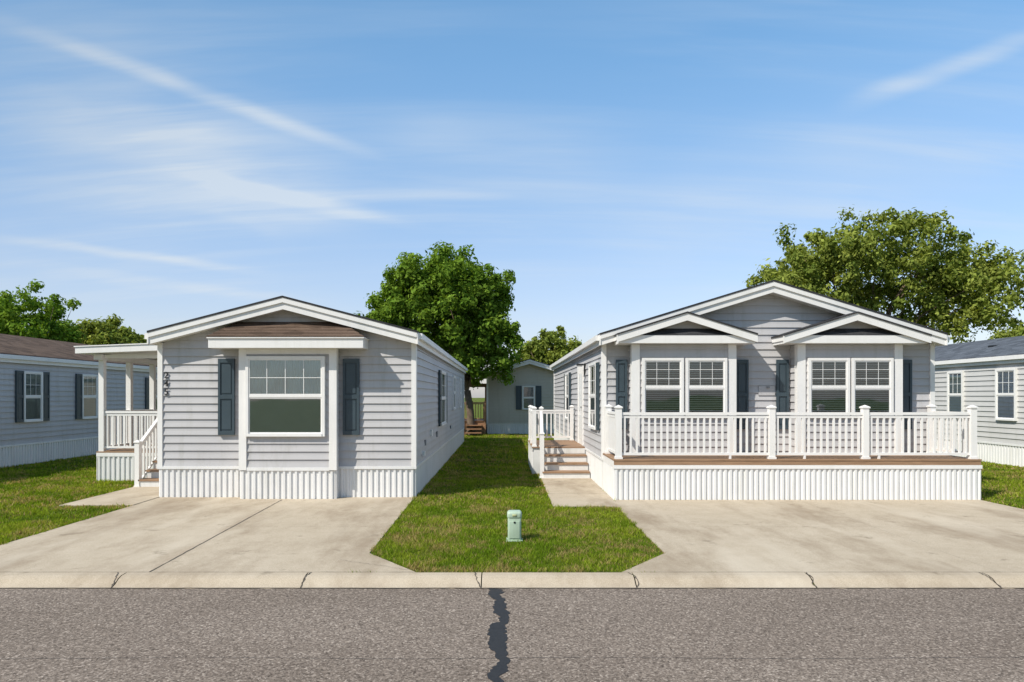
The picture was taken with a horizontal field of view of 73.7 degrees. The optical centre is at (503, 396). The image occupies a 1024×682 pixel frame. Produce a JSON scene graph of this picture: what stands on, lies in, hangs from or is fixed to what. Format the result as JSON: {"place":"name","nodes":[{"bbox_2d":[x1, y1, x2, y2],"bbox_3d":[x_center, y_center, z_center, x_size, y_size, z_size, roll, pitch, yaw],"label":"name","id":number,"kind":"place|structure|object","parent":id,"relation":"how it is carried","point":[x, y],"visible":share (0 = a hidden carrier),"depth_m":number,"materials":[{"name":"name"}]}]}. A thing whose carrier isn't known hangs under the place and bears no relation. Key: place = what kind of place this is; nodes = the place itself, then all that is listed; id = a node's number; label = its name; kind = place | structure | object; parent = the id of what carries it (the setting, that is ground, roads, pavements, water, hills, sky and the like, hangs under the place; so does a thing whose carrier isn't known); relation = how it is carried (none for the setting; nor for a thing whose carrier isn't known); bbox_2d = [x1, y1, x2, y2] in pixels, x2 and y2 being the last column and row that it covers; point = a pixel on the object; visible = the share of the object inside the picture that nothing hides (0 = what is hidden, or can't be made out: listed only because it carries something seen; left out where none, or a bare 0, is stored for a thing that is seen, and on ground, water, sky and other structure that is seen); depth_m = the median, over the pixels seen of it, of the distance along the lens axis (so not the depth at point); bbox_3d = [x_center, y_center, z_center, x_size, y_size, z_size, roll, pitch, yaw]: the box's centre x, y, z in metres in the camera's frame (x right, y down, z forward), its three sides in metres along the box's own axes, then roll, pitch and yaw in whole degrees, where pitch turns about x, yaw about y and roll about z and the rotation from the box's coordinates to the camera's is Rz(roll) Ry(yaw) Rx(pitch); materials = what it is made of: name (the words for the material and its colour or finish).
{"place":"outdoors","nodes":[
{"label":"outdoors","id":0,"kind":"place"},
{"bbox_2d":[0,497,414,572],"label":"driveway","id":1,"kind":"structure","parent":0,"point":[259,542],"depth_m":9.48,"materials":[{"name":"concrete"}]},
{"bbox_2d":[239,348,338,498],"bbox_3d":[-4.170,0.525,13.336,1.896,2.950,0.277,0,0,0],"label":"bay","id":2,"kind":"object","parent":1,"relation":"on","point":[288,467],"visible":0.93,"depth_m":13.22,"materials":[{"name":"white plastic"}]},
{"bbox_2d":[245,356,325,436],"bbox_3d":[-4.210,0.000,13.194,1.530,1.550,0.092,0,0,0],"label":"window","id":3,"kind":"structure","parent":2,"relation":"attached to","point":[285,396],"depth_m":13.19,"materials":[{"name":"white glass"}]},
{"bbox_2d":[206,322,368,349],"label":"bay roof","id":4,"kind":"structure","parent":2,"relation":"on","point":[237,335],"depth_m":12.95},
{"bbox_2d":[64,493,1023,571],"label":"driveway joint","id":5,"kind":"object","parent":1,"relation":"on","point":[409,569],"visible":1,"depth_m":10.40,"materials":[{"name":"grey concrete"}]},
{"bbox_2d":[0,587,1023,681],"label":"road","id":6,"kind":"structure","parent":0,"point":[334,635],"depth_m":5.95,"materials":[{"name":"grey asphalt"}]},
{"bbox_2d":[0,572,1023,588],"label":"curb","id":7,"kind":"structure","parent":6,"relation":"on","point":[504,580],"depth_m":7.51,"materials":[{"name":"concrete"}]},
{"bbox_2d":[111,572,1000,587],"bbox_3d":[-0.040,2.029,7.551,27.920,0.094,0.333,0,0,0],"label":"curb crack","id":8,"kind":"object","parent":7,"relation":"on","point":[480,586],"visible":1,"depth_m":7.52,"materials":[{"name":"grey concrete"}]},
{"bbox_2d":[0,398,1023,586],"bbox_3d":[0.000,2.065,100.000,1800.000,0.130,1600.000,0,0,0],"label":"ground","id":9,"kind":"structure","parent":0,"point":[465,416],"depth_m":11.19,"materials":[{"name":"green plant"}]},
{"bbox_2d":[0,279,85,342],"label":"ash tree","id":10,"kind":"object","parent":9,"relation":"on","point":[40,324],"visible":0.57,"depth_m":44.56,"materials":[{"name":"green plant"}]},
{"bbox_2d":[59,487,158,505],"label":"walkway","id":11,"kind":"structure","parent":9,"relation":"on","point":[131,496],"depth_m":13.38,"materials":[{"name":"concrete"}]},
{"bbox_2d":[75,313,146,344],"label":"ash tree","id":12,"kind":"object","parent":9,"relation":"on","point":[108,331],"visible":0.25,"depth_m":50.89,"materials":[{"name":"green plant"}]},
{"bbox_2d":[96,360,158,486],"bbox_3d":[-8.200,0.450,17.267,2.800,3.100,4.665,0,0,0],"label":"side porch","id":13,"kind":"object","parent":9,"relation":"on","point":[136,462],"visible":0.55,"depth_m":16.13,"materials":[{"name":"white wood"}]},
{"bbox_2d":[74,343,156,364],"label":"porch roof","id":14,"kind":"structure","parent":13,"relation":"on","point":[141,353],"depth_m":15.90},
{"bbox_2d":[354,240,528,435],"bbox_3d":[-3.441,-2.948,35.050,8.719,10.096,7.063,0,0,-19],"label":"maple tree","id":15,"kind":"object","parent":9,"relation":"on","point":[462,301],"visible":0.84,"depth_m":33.54,"materials":[{"name":"green plant"}]},
{"bbox_2d":[464,384,486,434],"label":"wooden deck","id":16,"kind":"structure","parent":9,"relation":"on","point":[480,425],"depth_m":35.03,"materials":[{"name":"brown wood"}]},
{"bbox_2d":[506,510,522,541],"bbox_3d":[0.155,1.805,9.500,0.230,0.430,0.210,0,0,0],"label":"utility pedestal","id":17,"kind":"object","parent":9,"relation":"on","point":[514,517],"visible":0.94,"depth_m":9.41,"materials":[{"name":"green metal"}]},
{"bbox_2d":[509,521,519,537],"bbox_3d":[0.155,1.840,9.413,0.145,0.240,0.012,0,0,0],"label":"door panel","id":18,"kind":"structure","parent":17,"relation":"in","point":[514,528],"depth_m":9.41,"materials":[{"name":"green metal"}]},
{"bbox_2d":[515,325,581,364],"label":"ash tree","id":19,"kind":"object","parent":9,"relation":"on","point":[543,348],"visible":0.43,"depth_m":56.74,"materials":[{"name":"green plant"}]},
{"bbox_2d":[528,405,589,477],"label":"side stairs","id":20,"kind":"structure","parent":9,"relation":"on","point":[557,458],"depth_m":17.54,"materials":[{"name":"white wood"}]},
{"bbox_2d":[541,478,615,506],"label":"walkway","id":21,"kind":"structure","parent":9,"relation":"on","point":[577,489],"depth_m":14.08,"materials":[{"name":"concrete"}]},
{"bbox_2d":[602,453,981,499],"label":"front deck","id":22,"kind":"structure","parent":9,"relation":"on","point":[783,477],"depth_m":13.12,"materials":[{"name":"white plastic"}]},
{"bbox_2d":[613,311,757,451],"bbox_3d":[3.755,-0.205,14.350,2.870,3.051,0.900,0,0,0],"label":"gabled bay","id":23,"kind":"object","parent":22,"relation":"on","point":[687,334],"visible":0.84,"depth_m":14.16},
{"bbox_2d":[642,358,683,411],"bbox_3d":[3.305,-0.180,14.154,0.860,1.230,0.092,0,0,0],"label":"window","id":24,"kind":"structure","parent":23,"relation":"attached to","point":[662,384],"depth_m":14.16,"materials":[{"name":"clear glass"}]},
{"bbox_2d":[685,358,726,411],"bbox_3d":[4.205,-0.180,14.154,0.860,1.230,0.092,0,0,0],"label":"window","id":25,"kind":"structure","parent":23,"relation":"attached to","point":[705,384],"depth_m":14.16,"materials":[{"name":"clear glass"}]},
{"bbox_2d":[605,404,978,458],"bbox_3d":[5.655,0.688,13.845,6.995,1.045,1.395,0,0,0],"label":"deck railing","id":26,"kind":"object","parent":22,"relation":"on","point":[613,431],"visible":1,"depth_m":13.20,"materials":[{"name":"white wood"}]},
{"bbox_2d":[771,311,931,451],"bbox_3d":[7.225,-0.205,14.350,3.010,3.051,0.900,0,0,0],"label":"gabled bay","id":27,"kind":"object","parent":22,"relation":"on","point":[857,334],"visible":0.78,"depth_m":14.16,"materials":[{"name":"white wood"}]},
{"bbox_2d":[807,358,849,411],"bbox_3d":[6.745,-0.180,14.154,0.860,1.230,0.092,0,0,0],"label":"window","id":28,"kind":"structure","parent":27,"relation":"attached to","point":[828,384],"depth_m":14.16,"materials":[{"name":"white glass"}]},
{"bbox_2d":[850,358,893,411],"bbox_3d":[7.645,-0.180,14.154,0.860,1.230,0.092,0,0,0],"label":"window","id":29,"kind":"structure","parent":27,"relation":"attached to","point":[872,382],"depth_m":14.16,"materials":[{"name":"white glass"}]},
{"bbox_2d":[745,204,1023,342],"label":"elm tree","id":30,"kind":"object","parent":9,"relation":"on","point":[974,288],"visible":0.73,"depth_m":36.64,"materials":[{"name":"green plant"}]},
{"bbox_2d":[986,320,1023,339],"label":"ash tree","id":31,"kind":"object","parent":9,"relation":"on","point":[1014,332],"visible":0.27,"depth_m":55.85,"materials":[{"name":"green plant"}]},
{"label":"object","id":32,"kind":"object","parent":9,"relation":"on","visible":0},
{"bbox_2d":[157,428,463,496],"bbox_3d":[-4.260,1.689,21.714,5.099,0.622,16.572,0,0,0],"label":"skirting","id":33,"kind":"object","parent":32,"relation":"attached to","point":[354,481],"visible":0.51,"depth_m":13.47,"materials":[{"name":"white plastic"}]},
{"bbox_2d":[163,310,463,465],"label":"siding walls","id":34,"kind":"structure","parent":32,"relation":"attached to","point":[191,437],"depth_m":13.46,"materials":[{"name":"grey plastic"}]},
{"bbox_2d":[144,296,467,372],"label":"roof","id":35,"kind":"structure","parent":34,"relation":"on","point":[163,334],"depth_m":13.19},
{"bbox_2d":[157,343,463,465],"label":"corner trim","id":36,"kind":"structure","parent":34,"relation":"attached to","point":[160,404],"depth_m":13.43,"materials":[{"name":"white plastic"}]},
{"bbox_2d":[218,359,446,434],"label":"shutters","id":37,"kind":"object","parent":34,"relation":"attached to","point":[226,396],"visible":0.93,"depth_m":13.40,"materials":[{"name":"blue plastic"}]},
{"bbox_2d":[422,425,450,455],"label":"wall vents","id":38,"kind":"object","parent":34,"relation":"attached to","point":[424,452],"depth_m":16.20,"materials":[{"name":"grey plastic"}]},
{"bbox_2d":[442,371,446,425],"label":"window","id":39,"kind":"structure","parent":34,"relation":"attached to","point":[444,422],"depth_m":19.35,"materials":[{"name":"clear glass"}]},
{"bbox_2d":[452,376,455,409],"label":"window","id":40,"kind":"structure","parent":34,"relation":"attached to","point":[453,392],"depth_m":23.14,"materials":[{"name":"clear glass"}]},
{"bbox_2d":[458,378,461,407],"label":"window","id":41,"kind":"structure","parent":34,"relation":"attached to","point":[460,392],"depth_m":27.04,"materials":[{"name":"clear glass"}]},
{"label":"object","id":42,"kind":"object","parent":9,"relation":"on","visible":0},
{"bbox_2d":[554,428,602,487],"bbox_3d":[5.655,1.659,21.529,7.109,0.682,13.942,0,0,0],"label":"skirting","id":43,"kind":"object","parent":42,"relation":"attached to","point":[594,461],"visible":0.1,"depth_m":16.00,"materials":[{"name":"white plastic"}]},
{"bbox_2d":[554,294,929,456],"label":"siding walls","id":44,"kind":"structure","parent":42,"relation":"attached to","point":[766,317],"depth_m":14.59,"materials":[{"name":"grey plastic"}]},
{"bbox_2d":[565,372,568,419],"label":"window","id":45,"kind":"structure","parent":44,"relation":"attached to","point":[566,391],"depth_m":22.38,"materials":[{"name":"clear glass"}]},
{"bbox_2d":[578,365,583,444],"bbox_3d":[2.100,0.225,18.600,0.080,2.150,1.100,0,0,0],"label":"side door","id":46,"kind":"structure","parent":44,"relation":"attached to","point":[580,408],"depth_m":18.33,"materials":[{"name":"metal"}]},
{"bbox_2d":[576,363,585,374],"bbox_3d":[2.013,-0.700,17.680,0.226,0.300,0.160,0,0,0],"label":"wall lamp","id":47,"kind":"object","parent":44,"relation":"attached to","point":[579,368],"visible":1,"depth_m":17.62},
{"bbox_2d":[588,362,595,429],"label":"window","id":48,"kind":"structure","parent":44,"relation":"attached to","point":[591,395],"depth_m":15.96,"materials":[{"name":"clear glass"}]},
{"bbox_2d":[564,360,911,429],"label":"shutters","id":49,"kind":"object","parent":44,"relation":"attached to","point":[742,385],"visible":0.74,"depth_m":14.53,"materials":[{"name":"blue plastic"}]},
{"bbox_2d":[554,344,934,457],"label":"corner trim","id":50,"kind":"structure","parent":44,"relation":"attached to","point":[931,372],"depth_m":14.56,"materials":[{"name":"white wood"}]},
{"bbox_2d":[550,280,949,370],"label":"roof","id":51,"kind":"structure","parent":44,"relation":"on","point":[814,299],"depth_m":14.27,"materials":[{"name":"white"}]},
{"bbox_2d":[758,386,774,394],"bbox_3d":[5.625,-0.120,14.564,0.350,0.200,0.048,0,0,0],"label":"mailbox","id":52,"kind":"object","parent":44,"relation":"attached to","point":[766,390],"depth_m":14.57,"materials":[{"name":"white metal"}]},
{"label":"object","id":53,"kind":"object","parent":9,"relation":"on","visible":0},
{"bbox_2d":[0,431,146,467],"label":"skirting","id":54,"kind":"object","parent":53,"relation":"attached to","point":[25,453],"visible":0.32,"depth_m":20.93,"materials":[{"name":"white plastic"}]},
{"bbox_2d":[0,362,156,445],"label":"siding walls","id":55,"kind":"structure","parent":53,"relation":"attached to","point":[63,423],"depth_m":21.57,"materials":[{"name":"grey plastic"}]},
{"bbox_2d":[24,371,42,421],"bbox_3d":[-13.954,0.010,20.250,0.092,1.490,0.810,0,0,0],"label":"window","id":56,"kind":"structure","parent":55,"relation":"attached to","point":[33,396],"depth_m":20.29,"materials":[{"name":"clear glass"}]},
{"bbox_2d":[0,334,156,372],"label":"roof","id":57,"kind":"structure","parent":55,"relation":"on","point":[21,349],"depth_m":22.11,"materials":[{"name":"brown"}]},
{"bbox_2d":[15,370,148,421],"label":"shutters","id":58,"kind":"object","parent":55,"relation":"attached to","point":[19,396],"visible":0.71,"depth_m":20.82,"materials":[{"name":"plastic"}]},
{"bbox_2d":[82,374,97,418],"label":"window","id":59,"kind":"structure","parent":55,"relation":"attached to","point":[89,396],"depth_m":23.02,"materials":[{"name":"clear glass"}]},
{"bbox_2d":[156,378,156,408],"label":"window","id":60,"kind":"structure","parent":55,"relation":"attached to","point":[156,393],"depth_m":27.47,"materials":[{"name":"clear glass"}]},
{"bbox_2d":[0,0,1023,397],"label":"sky","id":61,"kind":"structure","parent":0,"point":[163,162],"materials":[{"name":"blue"}]},
{"bbox_2d":[614,500,1023,572],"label":"driveway","id":62,"kind":"structure","parent":0,"point":[985,536],"depth_m":9.75,"materials":[{"name":"concrete"}]},
{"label":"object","id":63,"kind":"object","parent":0,"visible":0},
{"bbox_2d":[486,424,553,433],"bbox_3d":[1.375,1.724,42.979,4.529,0.552,14.042,0,0,0],"label":"skirting","id":64,"kind":"object","parent":63,"relation":"attached to","point":[508,428],"visible":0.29,"depth_m":35.99,"materials":[{"name":"white plastic"}]},
{"bbox_2d":[488,364,553,423],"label":"siding walls","id":65,"kind":"structure","parent":63,"relation":"attached to","point":[502,403],"depth_m":35.99,"materials":[{"name":"plastic"}]},
{"bbox_2d":[486,378,487,423],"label":"corner trim","id":66,"kind":"structure","parent":65,"relation":"attached to","point":[486,400],"depth_m":35.96,"materials":[{"name":"white plastic"}]},
{"bbox_2d":[492,359,553,374],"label":"roof","id":67,"kind":"structure","parent":65,"relation":"on","point":[537,363],"depth_m":35.60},
{"bbox_2d":[522,386,534,409],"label":"window","id":68,"kind":"structure","parent":65,"relation":"attached to","point":[528,395],"depth_m":35.95,"materials":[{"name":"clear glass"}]},
{"bbox_2d":[516,386,540,409],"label":"shutters","id":69,"kind":"object","parent":65,"relation":"attached to","point":[519,397],"visible":0.91,"depth_m":35.93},
{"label":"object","id":70,"kind":"object","parent":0,"visible":0},
{"bbox_2d":[935,362,1023,444],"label":"siding walls","id":71,"kind":"structure","parent":70,"relation":"attached to","point":[979,385],"depth_m":20.79,"materials":[{"name":"grey plastic"}]},
{"bbox_2d":[947,371,964,411],"bbox_3d":[14.654,-0.050,22.125,0.092,1.510,0.760,0,0,0],"label":"window","id":72,"kind":"structure","parent":71,"relation":"attached to","point":[955,391],"depth_m":22.11,"materials":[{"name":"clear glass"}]},
{"bbox_2d":[935,336,1023,367],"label":"roof","id":73,"kind":"structure","parent":71,"relation":"on","point":[1006,350],"depth_m":21.98,"materials":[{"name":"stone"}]},
{"bbox_2d":[995,368,1017,420],"bbox_3d":[14.654,-0.050,19.900,0.092,1.510,0.810,0,0,0],"label":"window","id":74,"kind":"structure","parent":71,"relation":"attached to","point":[1006,393],"depth_m":19.87,"materials":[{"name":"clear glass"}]},
{"bbox_2d":[936,437,1023,466],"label":"skirting","id":75,"kind":"object","parent":70,"relation":"attached to","point":[1004,453],"visible":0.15,"depth_m":20.21,"materials":[{"name":"white plastic"}]}
]}

